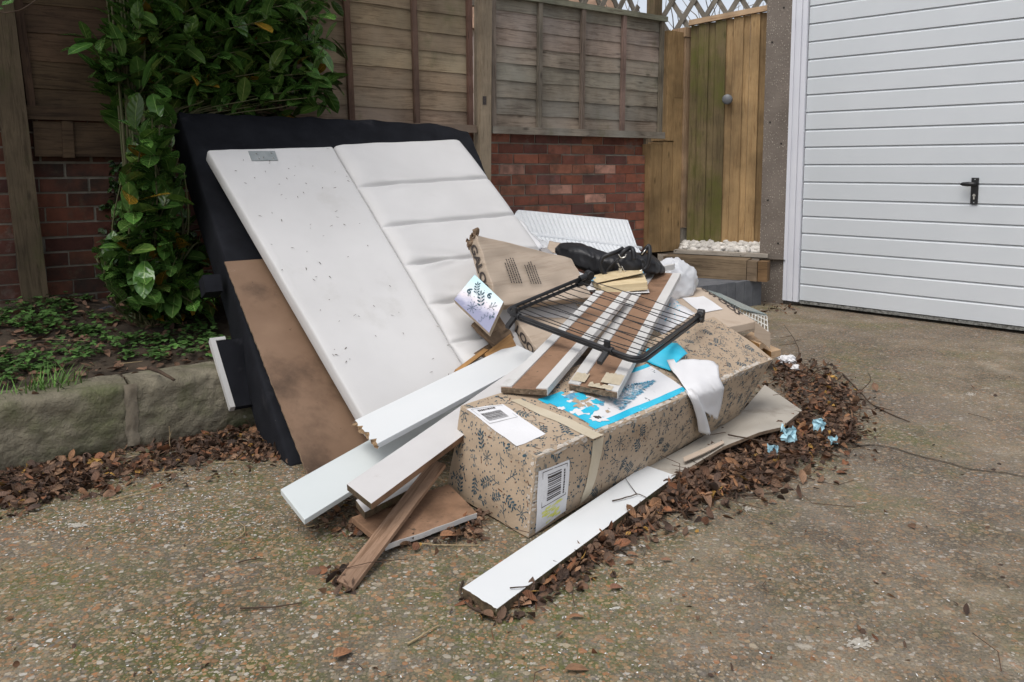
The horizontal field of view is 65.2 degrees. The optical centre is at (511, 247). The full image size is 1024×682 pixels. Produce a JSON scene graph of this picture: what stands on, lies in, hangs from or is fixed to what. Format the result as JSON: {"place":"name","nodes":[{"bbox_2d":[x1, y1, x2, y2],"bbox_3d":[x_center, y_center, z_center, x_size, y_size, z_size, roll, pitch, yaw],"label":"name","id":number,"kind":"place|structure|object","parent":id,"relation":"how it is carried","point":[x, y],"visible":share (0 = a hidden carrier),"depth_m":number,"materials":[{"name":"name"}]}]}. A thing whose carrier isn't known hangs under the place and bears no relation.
{"place":"outdoors","nodes":[
{"label":"outdoors","id":0,"kind":"place"},
{"bbox_2d":[0,201,1023,681],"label":"driveway","id":1,"kind":"structure","parent":0,"point":[924,375],"depth_m":2.07,"materials":[{"name":"concrete"}]},
{"bbox_2d":[60,522,88,527],"bbox_3d":[-1.283,0.817,2.358,0.118,0.001,0.039,0,6,0],"label":"concrete splash","id":2,"kind":"object","parent":1,"relation":"on","point":[78,524],"visible":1,"depth_m":2.35,"materials":[{"name":"concrete"}]},
{"bbox_2d":[0,361,255,473],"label":"stone kerb","id":3,"kind":"structure","parent":1,"relation":"on","point":[105,414],"depth_m":2.95,"materials":[{"name":"grey stone"}]},
{"bbox_2d":[0,379,23,396],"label":"grass tuft","id":4,"kind":"object","parent":3,"relation":"on","point":[7,388],"visible":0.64,"depth_m":2.84,"materials":[{"name":"green plant"}]},
{"bbox_2d":[0,296,231,390],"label":"planting bed soil","id":5,"kind":"structure","parent":3,"relation":"on","point":[219,316],"depth_m":3.47,"materials":[{"name":"soil"}]},
{"bbox_2d":[0,0,48,305],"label":"fence post","id":6,"kind":"object","parent":5,"relation":"on","point":[17,152],"visible":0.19,"depth_m":3.83,"materials":[{"name":"wood"}]},
{"bbox_2d":[13,0,170,157],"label":"lapped fence","id":7,"kind":"object","parent":6,"relation":"attached to","point":[57,86],"visible":0.45,"depth_m":3.96,"materials":[{"name":"brown wood"}]},
{"bbox_2d":[10,366,68,393],"bbox_3d":[-1.689,0.488,2.872,0.198,0.131,0.213,3,6,27],"label":"grass tuft","id":8,"kind":"object","parent":5,"relation":"on","point":[35,386],"visible":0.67,"depth_m":2.87,"materials":[{"name":"green plant"}]},
{"bbox_2d":[15,339,84,340],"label":"stalk","id":9,"kind":"object","parent":5,"relation":"on","point":[55,339],"visible":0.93,"depth_m":3.44,"materials":[{"name":"plant"}]},
{"bbox_2d":[31,359,93,388],"bbox_3d":[-1.659,0.471,2.938,0.223,0.129,0.228,2,6,16],"label":"grass tuft","id":10,"kind":"object","parent":5,"relation":"on","point":[63,377],"visible":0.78,"depth_m":2.96,"materials":[{"name":"green plant"}]},
{"bbox_2d":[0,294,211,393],"bbox_3d":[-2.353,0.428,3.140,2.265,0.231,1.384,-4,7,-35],"label":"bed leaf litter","id":11,"kind":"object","parent":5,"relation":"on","point":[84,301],"visible":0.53,"depth_m":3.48,"materials":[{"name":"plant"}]},
{"bbox_2d":[0,291,230,381],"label":"ground weeds","id":12,"kind":"object","parent":5,"relation":"on","point":[87,328],"visible":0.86,"depth_m":3.50,"materials":[{"name":"green plant"}]},
{"bbox_2d":[56,0,357,327],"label":"laurel shrub","id":13,"kind":"object","parent":5,"relation":"on","point":[166,62],"visible":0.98,"depth_m":3.80,"materials":[{"name":"green plant"}]},
{"bbox_2d":[0,0,36,12],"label":"overhanging branch","id":14,"kind":"object","parent":13,"relation":"attached to","point":[6,2],"visible":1,"depth_m":2.55,"materials":[{"name":"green plant"}]},
{"bbox_2d":[147,365,174,380],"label":"twig","id":15,"kind":"object","parent":3,"relation":"on","point":[153,369],"visible":1,"depth_m":3.00,"materials":[{"name":"wood"}]},
{"bbox_2d":[209,336,252,410],"bbox_3d":[-1.030,0.491,3.235,0.342,0.284,0.111,-4,7,-36],"label":"framed panel","id":16,"kind":"object","parent":3,"relation":"on","point":[228,355],"visible":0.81,"depth_m":3.17,"materials":[{"name":"black fabric"}]},
{"bbox_2d":[110,482,175,500],"bbox_3d":[-1.192,0.790,2.591,0.206,0.005,0.013,-6,8,-44],"label":"stalk","id":17,"kind":"object","parent":1,"relation":"on","point":[140,492],"visible":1,"depth_m":2.57,"materials":[{"name":"plant"}]},
{"bbox_2d":[229,327,261,436],"bbox_3d":[-0.843,0.532,3.436,0.627,0.441,0.511,-4,7,-36],"label":"black panel","id":18,"kind":"object","parent":1,"relation":"on","point":[255,419],"visible":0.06,"depth_m":3.16,"materials":[{"name":"fabric"}]},
{"bbox_2d":[238,558,262,562],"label":"twig","id":19,"kind":"object","parent":1,"relation":"on","point":[249,559],"visible":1,"depth_m":2.14,"materials":[{"name":"wood"}]},
{"bbox_2d":[240,602,301,608],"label":"twig","id":20,"kind":"object","parent":1,"relation":"on","point":[268,607],"visible":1,"depth_m":1.91,"materials":[{"name":"wood"}]},
{"bbox_2d":[224,259,367,473],"bbox_3d":[-0.787,0.409,3.168,0.422,0.665,0.854,-4,7,-36],"label":"hardboard sheet","id":21,"kind":"object","parent":1,"relation":"on","point":[318,416],"visible":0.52,"depth_m":3.07,"materials":[{"name":"brown wood"}]},
{"bbox_2d":[0,119,646,303],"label":"brick wall","id":22,"kind":"structure","parent":1,"relation":"on","point":[602,177],"depth_m":5.63,"materials":[{"name":"red brick"}]},
{"bbox_2d":[95,160,124,276],"bbox_3d":[-2.061,0.106,4.204,0.239,1.135,0.083,-4,7,-38],"label":"ivy","id":23,"kind":"object","parent":22,"relation":"attached to","point":[114,184],"visible":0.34,"depth_m":4.15,"materials":[{"name":"green plant"}]},
{"bbox_2d":[474,0,491,180],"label":"fence post","id":24,"kind":"object","parent":22,"relation":"attached to","point":[482,64],"visible":0.43,"depth_m":5.40,"materials":[{"name":"brown"}]},
{"bbox_2d":[236,0,476,132],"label":"lapped fence","id":25,"kind":"object","parent":24,"relation":"attached to","point":[410,61],"visible":0.54,"depth_m":5.07,"materials":[{"name":"brown wood"}]},
{"bbox_2d":[491,0,667,138],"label":"lapped fence","id":26,"kind":"object","parent":24,"relation":"attached to","point":[565,68],"visible":0.99,"depth_m":5.91,"materials":[{"name":"brown wood"}]},
{"bbox_2d":[472,0,639,11],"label":"trellis panel","id":27,"kind":"object","parent":26,"relation":"on","point":[636,8],"visible":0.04,"depth_m":6.53,"materials":[{"name":"wood"}]},
{"bbox_2d":[174,112,486,465],"bbox_3d":[-0.592,0.063,3.962,1.879,1.471,1.716,-4,7,-36],"label":"bed base","id":28,"kind":"object","parent":1,"relation":"on","point":[223,230],"visible":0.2,"depth_m":3.82,"materials":[{"name":"black fabric"}]},
{"bbox_2d":[206,140,586,436],"bbox_3d":[-0.432,0.047,3.669,1.437,1.139,1.336,-5,7,-39],"label":"headboard","id":29,"kind":"object","parent":28,"relation":"on","point":[365,253],"visible":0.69,"depth_m":3.57,"materials":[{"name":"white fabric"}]},
{"bbox_2d":[281,397,472,523],"bbox_3d":[-0.372,0.658,2.723,0.178,0.110,1.108,3,7,30],"label":"laminate plank","id":30,"kind":"object","parent":29,"relation":"on","point":[309,497],"visible":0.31,"depth_m":2.44,"materials":[{"name":"laminate"}]},
{"bbox_2d":[352,345,532,448],"bbox_3d":[-0.202,0.511,2.922,0.196,0.108,1.060,4,7,33],"label":"laminate plank","id":31,"kind":"object","parent":30,"relation":"on","point":[386,424],"visible":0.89,"depth_m":2.80,"materials":[{"name":"laminate"}]},
{"bbox_2d":[484,334,515,356],"bbox_3d":[-0.040,0.414,3.343,0.059,0.076,0.179,4,7,37],"label":"pine board","id":32,"kind":"object","parent":31,"relation":"on","point":[507,342],"visible":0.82,"depth_m":3.36,"materials":[{"name":"wood"}]},
{"bbox_2d":[454,349,488,371],"bbox_3d":[-0.165,0.461,3.261,0.039,0.071,0.172,5,8,41],"label":"pine stick","id":33,"kind":"object","parent":29,"relation":"on","point":[478,355],"visible":0.77,"depth_m":3.26,"materials":[{"name":"wood"}]},
{"bbox_2d":[454,275,503,335],"bbox_3d":[-0.126,0.238,3.333,0.132,0.226,0.223,-5,8,-44],"label":"calendar box","id":34,"kind":"object","parent":29,"relation":"on","point":[478,301],"visible":1,"depth_m":3.32,"materials":[{"name":"cardboard"}]},
{"bbox_2d":[474,344,492,357],"bbox_3d":[-0.101,0.458,3.371,0.360,0.126,0.109,-5,8,-42],"label":"brown offcut","id":35,"kind":"object","parent":29,"relation":"on","point":[489,346],"visible":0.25,"depth_m":3.39,"materials":[{"name":"wood"}]},
{"bbox_2d":[471,316,513,346],"bbox_3d":[-0.079,0.364,3.442,0.143,0.149,0.147,5,8,41],"label":"rotten board","id":36,"kind":"object","parent":35,"relation":"on","point":[500,332],"visible":0.52,"depth_m":3.42,"materials":[{"name":"wood"}]},
{"bbox_2d":[466,227,590,309],"bbox_3d":[0.107,0.085,3.728,0.260,0.391,0.698,6,8,44],"label":"flat carton","id":37,"kind":"object","parent":29,"relation":"on","point":[509,274],"visible":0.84,"depth_m":3.62,"materials":[{"name":"cardboard"}]},
{"bbox_2d":[520,220,542,250],"bbox_3d":[0.075,-0.067,4.688,0.103,0.165,0.356,-2,6,-22],"label":"foam sheet","id":38,"kind":"object","parent":29,"relation":"on","point":[538,243],"visible":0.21,"depth_m":4.66,"materials":[{"name":"plastic"}]},
{"bbox_2d":[515,306,611,355],"bbox_3d":[0.240,0.377,3.659,0.644,0.229,0.493,-4,7,-33],"label":"flat carton","id":39,"kind":"object","parent":29,"relation":"on","point":[533,339],"visible":0.16,"depth_m":3.50,"materials":[{"name":"cardboard"}]},
{"bbox_2d":[333,647,351,656],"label":"fallen leaf","id":40,"kind":"object","parent":1,"relation":"on","point":[339,651],"visible":1,"depth_m":1.72,"materials":[{"name":"plant"}]},
{"bbox_2d":[337,461,445,590],"bbox_3d":[-0.325,0.765,2.267,0.059,0.122,0.596,2,6,19],"label":"timber strip","id":41,"kind":"object","parent":1,"relation":"on","point":[383,535],"visible":0.95,"depth_m":2.21,"materials":[{"name":"brown wood"}]},
{"bbox_2d":[0,298,798,599],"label":"kerb leaf litter","id":42,"kind":"object","parent":1,"relation":"on","point":[54,470],"visible":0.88,"depth_m":2.73,"materials":[{"name":"brown plant"}]},
{"bbox_2d":[440,530,454,535],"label":"fallen leaf","id":43,"kind":"object","parent":42,"relation":"on","point":[447,533],"visible":1,"depth_m":2.25,"materials":[{"name":"plant"}]},
{"bbox_2d":[352,484,476,550],"bbox_3d":[-0.272,0.788,2.357,0.350,0.038,0.200,-5,7,-40],"label":"chipboard panel","id":44,"kind":"object","parent":1,"relation":"on","point":[436,510],"visible":0.81,"depth_m":2.33,"materials":[{"name":"wood"}]},
{"bbox_2d":[356,473,420,518],"bbox_3d":[-0.352,0.740,2.438,0.076,0.036,0.343,4,7,34],"label":"board offcut","id":45,"kind":"object","parent":44,"relation":"on","point":[365,511],"visible":0.41,"depth_m":2.35,"materials":[{"name":"laminate"}]},
{"bbox_2d":[347,363,522,509],"bbox_3d":[-0.100,0.547,2.733,0.125,0.206,1.299,3,7,31],"label":"laminate plank","id":46,"kind":"object","parent":45,"relation":"on","point":[374,486],"visible":0.53,"depth_m":2.38,"materials":[{"name":"laminate"}]},
{"bbox_2d":[407,624,440,644],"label":"stalk","id":47,"kind":"object","parent":1,"relation":"on","point":[413,640],"visible":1,"depth_m":1.79,"materials":[{"name":"plant"}]},
{"bbox_2d":[413,542,482,545],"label":"stalk","id":48,"kind":"object","parent":1,"relation":"on","point":[447,544],"visible":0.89,"depth_m":2.22,"materials":[{"name":"plant"}]},
{"bbox_2d":[1,371,1010,681],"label":"scattered leaves","id":49,"kind":"object","parent":1,"relation":"on","point":[863,631],"visible":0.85,"depth_m":1.88,"materials":[{"name":"brown plant"}]},
{"bbox_2d":[462,466,675,616],"bbox_3d":[0.212,0.808,2.312,0.126,0.028,1.021,4,7,36],"label":"laminate plank","id":50,"kind":"object","parent":1,"relation":"on","point":[522,566],"visible":0.91,"depth_m":2.19,"materials":[{"name":"white laminate"}]},
{"bbox_2d":[510,582,538,588],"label":"twig","id":51,"kind":"object","parent":50,"relation":"on","point":[523,586],"visible":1,"depth_m":1.95,"materials":[{"name":"wood"}]},
{"bbox_2d":[612,478,646,501],"bbox_3d":[0.341,0.766,2.537,0.112,0.006,0.165,-2,6,-16],"label":"twig","id":52,"kind":"object","parent":50,"relation":"on","point":[628,496],"visible":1,"depth_m":2.48,"materials":[{"name":"wood"}]},
{"bbox_2d":[565,663,587,669],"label":"fallen leaf","id":53,"kind":"object","parent":1,"relation":"on","point":[573,666],"visible":1,"depth_m":1.68,"materials":[{"name":"plant"}]},
{"bbox_2d":[570,613,583,616],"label":"fallen leaf","id":54,"kind":"object","parent":1,"relation":"on","point":[575,615],"visible":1,"depth_m":1.87,"materials":[{"name":"plant"}]},
{"bbox_2d":[447,317,772,537],"bbox_3d":[0.469,0.567,2.955,0.430,0.377,1.596,6,8,44],"label":"gift carton","id":55,"kind":"object","parent":1,"relation":"on","point":[532,465],"visible":0.75,"depth_m":2.55,"materials":[{"name":"cardboard"}]},
{"bbox_2d":[500,290,629,395],"bbox_3d":[0.255,0.343,3.181,0.156,0.175,1.213,2,6,21],"label":"wooden rail","id":56,"kind":"object","parent":55,"relation":"on","point":[547,365],"visible":0.88,"depth_m":2.95,"materials":[{"name":"wood"}]},
{"bbox_2d":[568,273,680,397],"bbox_3d":[0.550,0.312,3.520,0.181,0.190,1.855,2,6,18],"label":"wooden rail","id":57,"kind":"object","parent":55,"relation":"on","point":[609,376],"visible":0.86,"depth_m":3.18,"materials":[{"name":"wood"}]},
{"bbox_2d":[505,270,704,364],"bbox_3d":[0.360,0.238,3.201,0.612,0.262,0.791,3,7,30],"label":"clothes airer","id":58,"kind":"object","parent":57,"relation":"on","point":[606,348],"visible":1,"depth_m":3.10,"materials":[{"name":"black metal"}]},
{"bbox_2d":[591,270,649,292],"bbox_3d":[0.552,0.177,4.058,0.289,0.108,0.360,0,6,0],"label":"paperback book","id":59,"kind":"object","parent":57,"relation":"on","point":[632,281],"visible":0.8,"depth_m":3.97,"materials":[{"name":"paper"}]},
{"bbox_2d":[555,242,664,274],"bbox_3d":[0.503,0.065,4.303,0.615,0.201,0.325,2,6,17],"label":"handbag","id":60,"kind":"object","parent":59,"relation":"on","point":[583,257],"visible":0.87,"depth_m":4.23,"materials":[{"name":"leather"}]},
{"bbox_2d":[547,241,559,253],"bbox_3d":[0.243,0.001,4.649,0.081,0.060,0.245,1,6,5],"label":"tan card","id":61,"kind":"object","parent":60,"relation":"on","point":[552,246],"visible":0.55,"depth_m":4.68,"materials":[{"name":"cardboard"}]},
{"bbox_2d":[531,233,547,247],"bbox_3d":[0.155,-0.040,4.821,0.073,0.123,0.461,-2,6,-22],"label":"plastic film","id":62,"kind":"object","parent":61,"relation":"on","point":[544,244],"visible":0.16,"depth_m":4.80,"materials":[{"name":"plastic"}]},
{"bbox_2d":[654,297,694,334],"bbox_3d":[0.796,0.327,3.884,0.167,0.098,0.512,2,6,23],"label":"wrapping paper","id":63,"kind":"object","parent":57,"relation":"attached to","point":[674,303],"visible":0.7,"depth_m":3.88,"materials":[{"name":"paper"}]},
{"bbox_2d":[646,343,723,434],"bbox_3d":[0.669,0.549,3.022,0.266,0.330,0.298,-3,7,-30],"label":"paper flap","id":64,"kind":"object","parent":55,"relation":"hanging from","point":[701,382],"visible":0.88,"depth_m":2.96,"materials":[{"name":"paper"}]},
{"bbox_2d":[610,583,622,587],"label":"fallen leaf","id":65,"kind":"object","parent":1,"relation":"on","point":[613,585],"visible":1,"depth_m":2.00,"materials":[{"name":"plant"}]},
{"bbox_2d":[454,353,884,625],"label":"leaf litter","id":66,"kind":"object","parent":1,"relation":"on","point":[706,480],"visible":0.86,"depth_m":2.69,"materials":[{"name":"brown plant"}]},
{"bbox_2d":[459,580,491,617],"bbox_3d":[-0.101,0.855,1.942,0.037,0.006,0.183,-3,6,-25],"label":"twig","id":67,"kind":"object","parent":66,"relation":"on","point":[461,595],"visible":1,"depth_m":1.93,"materials":[{"name":"wood"}]},
{"bbox_2d":[511,596,535,606],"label":"fallen leaf","id":68,"kind":"object","parent":66,"relation":"on","point":[522,598],"visible":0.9,"depth_m":1.92,"materials":[{"name":"plant"}]},
{"bbox_2d":[762,345,780,357],"bbox_3d":[1.351,0.542,4.202,0.075,0.035,0.177,-1,6,-9],"label":"wood offcut","id":69,"kind":"object","parent":66,"relation":"on","point":[772,351],"visible":0.63,"depth_m":4.15,"materials":[{"name":"brown wood"}]},
{"bbox_2d":[744,332,765,349],"bbox_3d":[1.267,0.485,4.167,0.104,0.035,0.301,-1,6,-9],"label":"wood offcut","id":70,"kind":"object","parent":69,"relation":"on","point":[753,339],"visible":0.45,"depth_m":4.09,"materials":[{"name":"brown wood"}]},
{"bbox_2d":[669,288,770,347],"bbox_3d":[1.031,0.376,4.500,0.520,0.186,1.025,0,6,0],"label":"flat carton","id":71,"kind":"object","parent":70,"relation":"on","point":[722,311],"visible":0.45,"depth_m":4.30,"materials":[{"name":"cardboard"}]},
{"bbox_2d":[660,257,698,299],"bbox_3d":[0.972,0.213,4.800,0.293,0.317,0.232,0,6,0],"label":"plastic bag","id":72,"kind":"object","parent":71,"relation":"on","point":[687,285],"visible":0.41,"depth_m":4.71,"materials":[{"name":"plastic"}]},
{"bbox_2d":[664,264,674,270],"bbox_3d":[0.905,0.114,4.614,0.022,0.033,0.188,5,7,39],"label":"white batten","id":73,"kind":"object","parent":72,"relation":"on","point":[668,267],"visible":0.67,"depth_m":4.60,"materials":[{"name":"wood"}]},
{"bbox_2d":[707,290,768,331],"bbox_3d":[1.359,0.366,4.799,0.101,0.101,0.880,-1,6,-11],"label":"wire shelf","id":74,"kind":"object","parent":70,"relation":"on","point":[746,308],"visible":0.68,"depth_m":4.72,"materials":[{"name":"white metal"}]},
{"bbox_2d":[767,443,778,454],"bbox_3d":[0.947,0.732,2.903,0.045,0.047,0.024,0,6,0],"label":"plastic shred","id":75,"kind":"object","parent":66,"relation":"on","point":[770,448],"visible":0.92,"depth_m":2.90,"materials":[{"name":"plastic"}]},
{"bbox_2d":[728,434,821,452],"bbox_3d":[0.940,0.712,2.876,0.328,0.054,0.110,2,6,19],"label":"twig","id":76,"kind":"object","parent":66,"relation":"on","point":[770,443],"visible":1,"depth_m":2.85,"materials":[{"name":"wood"}]},
{"bbox_2d":[780,424,796,442],"bbox_3d":[1.033,0.694,2.986,0.068,0.070,0.040,0,6,0],"label":"plastic shred","id":77,"kind":"object","parent":66,"relation":"on","point":[788,435],"visible":1,"depth_m":2.98,"materials":[{"name":"plastic"}]},
{"bbox_2d":[790,364,802,370],"bbox_3d":[1.458,0.616,4.097,0.063,0.035,0.069,2,6,23],"label":"torn paper","id":78,"kind":"object","parent":66,"relation":"on","point":[795,367],"visible":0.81,"depth_m":4.08,"materials":[{"name":"paper"}]},
{"bbox_2d":[812,418,825,430],"bbox_3d":[1.193,0.690,3.111,0.053,0.050,0.024,-2,6,-18],"label":"plastic shred","id":79,"kind":"object","parent":66,"relation":"on","point":[818,423],"visible":1,"depth_m":3.11,"materials":[{"name":"plastic"}]},
{"bbox_2d":[828,435,837,443],"bbox_3d":[1.206,0.723,3.011,0.044,0.042,0.024,0,6,0],"label":"plastic shred","id":80,"kind":"object","parent":66,"relation":"on","point":[831,438],"visible":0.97,"depth_m":3.01,"materials":[{"name":"plastic"}]},
{"bbox_2d":[605,0,766,227],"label":"bare shrub","id":81,"kind":"object","parent":1,"relation":"on","point":[693,13],"visible":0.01,"depth_m":8.21,"materials":[{"name":"plant"}]},
{"bbox_2d":[649,385,801,477],"bbox_3d":[0.925,0.698,3.175,0.288,0.059,1.342,4,7,35],"label":"flattened cardboard","id":82,"kind":"object","parent":1,"relation":"on","point":[764,410],"visible":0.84,"depth_m":3.10,"materials":[{"name":"beige"}]},
{"bbox_2d":[683,440,723,461],"bbox_3d":[0.679,0.720,2.835,0.243,0.020,0.029,-4,7,-38],"label":"card strip","id":83,"kind":"object","parent":82,"relation":"on","point":[700,452],"visible":1,"depth_m":2.83,"materials":[{"name":"cardboard"}]},
{"bbox_2d":[697,280,761,308],"bbox_3d":[1.523,0.375,5.896,0.941,0.227,0.050,-4,7,-36],"label":"block edging","id":84,"kind":"object","parent":1,"relation":"on","point":[747,292],"visible":0.36,"depth_m":6.01,"materials":[{"name":"concrete"}]},
{"bbox_2d":[719,491,779,495],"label":"twig","id":85,"kind":"object","parent":1,"relation":"on","point":[749,494],"visible":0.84,"depth_m":2.56,"materials":[{"name":"wood"}]},
{"bbox_2d":[777,355,796,364],"bbox_3d":[1.463,0.598,4.260,0.102,0.061,0.106,0,6,0],"label":"torn paper","id":86,"kind":"object","parent":1,"relation":"on","point":[785,358],"visible":0.75,"depth_m":4.23,"materials":[{"name":"paper"}]},
{"bbox_2d":[780,325,800,352],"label":"twig","id":87,"kind":"object","parent":1,"relation":"on","point":[794,340],"visible":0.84,"depth_m":4.70,"materials":[{"name":"wood"}]},
{"bbox_2d":[841,632,873,650],"bbox_3d":[0.768,0.876,1.775,0.066,0.001,0.094,3,7,30],"label":"concrete splash","id":88,"kind":"object","parent":1,"relation":"on","point":[856,641],"visible":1,"depth_m":1.77,"materials":[{"name":"concrete"}]},
{"bbox_2d":[842,373,909,421],"bbox_3d":[1.646,0.650,3.682,0.088,0.068,0.773,1,6,7],"label":"twig","id":89,"kind":"object","parent":1,"relation":"on","point":[869,401],"visible":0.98,"depth_m":3.58,"materials":[{"name":"wood"}]},
{"bbox_2d":[835,444,1021,475],"bbox_3d":[1.602,0.767,2.839,0.878,0.001,0.118,3,7,31],"label":"driveway crack","id":90,"kind":"object","parent":1,"relation":"on","point":[927,457],"visible":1,"depth_m":2.90,"materials":[{"name":"concrete"}]},
{"bbox_2d":[472,0,613,124],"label":"neighbouring house","id":91,"kind":"structure","parent":0,"point":[609,3],"depth_m":15.10,"materials":[{"name":"brown brick"}]},
{"bbox_2d":[514,210,641,254],"bbox_3d":[0.450,-0.043,5.205,0.874,0.389,0.532,-1,6,-15],"label":"sheet","id":92,"kind":"object","parent":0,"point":[607,235],"visible":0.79,"depth_m":5.28,"materials":[{"name":"plastic"}]},
{"bbox_2d":[579,272,595,289],"bbox_3d":[0.337,0.129,4.251,0.136,0.135,0.500,-1,6,-11],"label":"paper sheet","id":93,"kind":"object","parent":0,"point":[589,287],"visible":0.12,"depth_m":4.07,"materials":[{"name":"paper"}]},
{"bbox_2d":[540,248,552,253],"bbox_3d":[0.260,0.097,4.253,0.098,0.157,0.564,-2,6,-23],"label":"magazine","id":94,"kind":"object","parent":93,"relation":"on","point":[546,250],"visible":0.11,"depth_m":4.42,"materials":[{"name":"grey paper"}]},
{"bbox_2d":[644,274,738,284],"bbox_3d":[1.218,0.235,6.255,1.000,0.001,0.900,-4,7,-36],"label":"paved landing","id":95,"kind":"object","parent":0,"point":[703,281],"depth_m":6.10,"materials":[{"name":"concrete"}]},
{"bbox_2d":[663,254,751,279],"bbox_3d":[1.533,0.151,6.298,0.646,0.155,0.200,3,6,27],"label":"timber step","id":96,"kind":"object","parent":95,"relation":"on","point":[722,267],"visible":0.63,"depth_m":6.17,"materials":[{"name":"wood"}]},
{"bbox_2d":[652,251,781,259],"bbox_3d":[1.638,0.037,6.656,1.296,0.010,0.550,3,6,27],"label":"gravel landing","id":97,"kind":"object","parent":96,"relation":"on","point":[668,252],"visible":0.2,"depth_m":6.50,"materials":[{"name":"stone"}]},
{"bbox_2d":[646,0,661,258],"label":"old fence post","id":98,"kind":"object","parent":97,"relation":"on","point":[654,7],"depth_m":6.63,"materials":[{"name":"wood"}]},
{"bbox_2d":[642,27,690,252],"bbox_3d":[1.267,-0.888,6.618,0.476,1.830,0.190,-4,7,-36],"label":"gate post","id":99,"kind":"object","parent":97,"relation":"on","point":[665,192],"visible":0.79,"depth_m":6.56,"materials":[{"name":"brown wood"}]},
{"bbox_2d":[687,5,766,241],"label":"wooden gate","id":100,"kind":"structure","parent":99,"relation":"attached to","point":[726,113],"depth_m":6.47,"materials":[{"name":"brown wood"}]},
{"bbox_2d":[679,235,759,252],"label":"white cobbles","id":101,"kind":"object","parent":97,"relation":"on","point":[735,246],"visible":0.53,"depth_m":6.49,"materials":[{"name":"stone"}]},
{"bbox_2d":[674,249,768,257],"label":"stone slab","id":102,"kind":"structure","parent":97,"relation":"on","point":[721,253],"depth_m":6.37,"materials":[{"name":"stone"}]},
{"bbox_2d":[747,260,769,281],"bbox_3d":[1.873,0.175,6.080,0.150,0.150,0.120,3,6,27],"label":"step packing board","id":103,"kind":"object","parent":95,"relation":"on","point":[758,270],"visible":1,"depth_m":6.03,"materials":[{"name":"wood"}]},
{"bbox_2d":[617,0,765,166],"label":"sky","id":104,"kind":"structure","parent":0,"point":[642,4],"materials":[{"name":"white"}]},
{"bbox_2d":[759,0,1023,331],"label":"garage","id":105,"kind":"structure","parent":0,"point":[893,162],"depth_m":5.52,"materials":[{"name":"metal"}]},
{"bbox_2d":[662,0,766,30],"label":"trellis panel","id":106,"kind":"object","parent":105,"relation":"attached to","point":[691,4],"visible":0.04,"depth_m":6.85,"materials":[{"name":"wood"}]},
{"bbox_2d":[799,0,1023,326],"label":"garage door","id":107,"kind":"structure","parent":105,"relation":"in","point":[909,102],"depth_m":5.43,"materials":[{"name":"white metal"}]}
]}

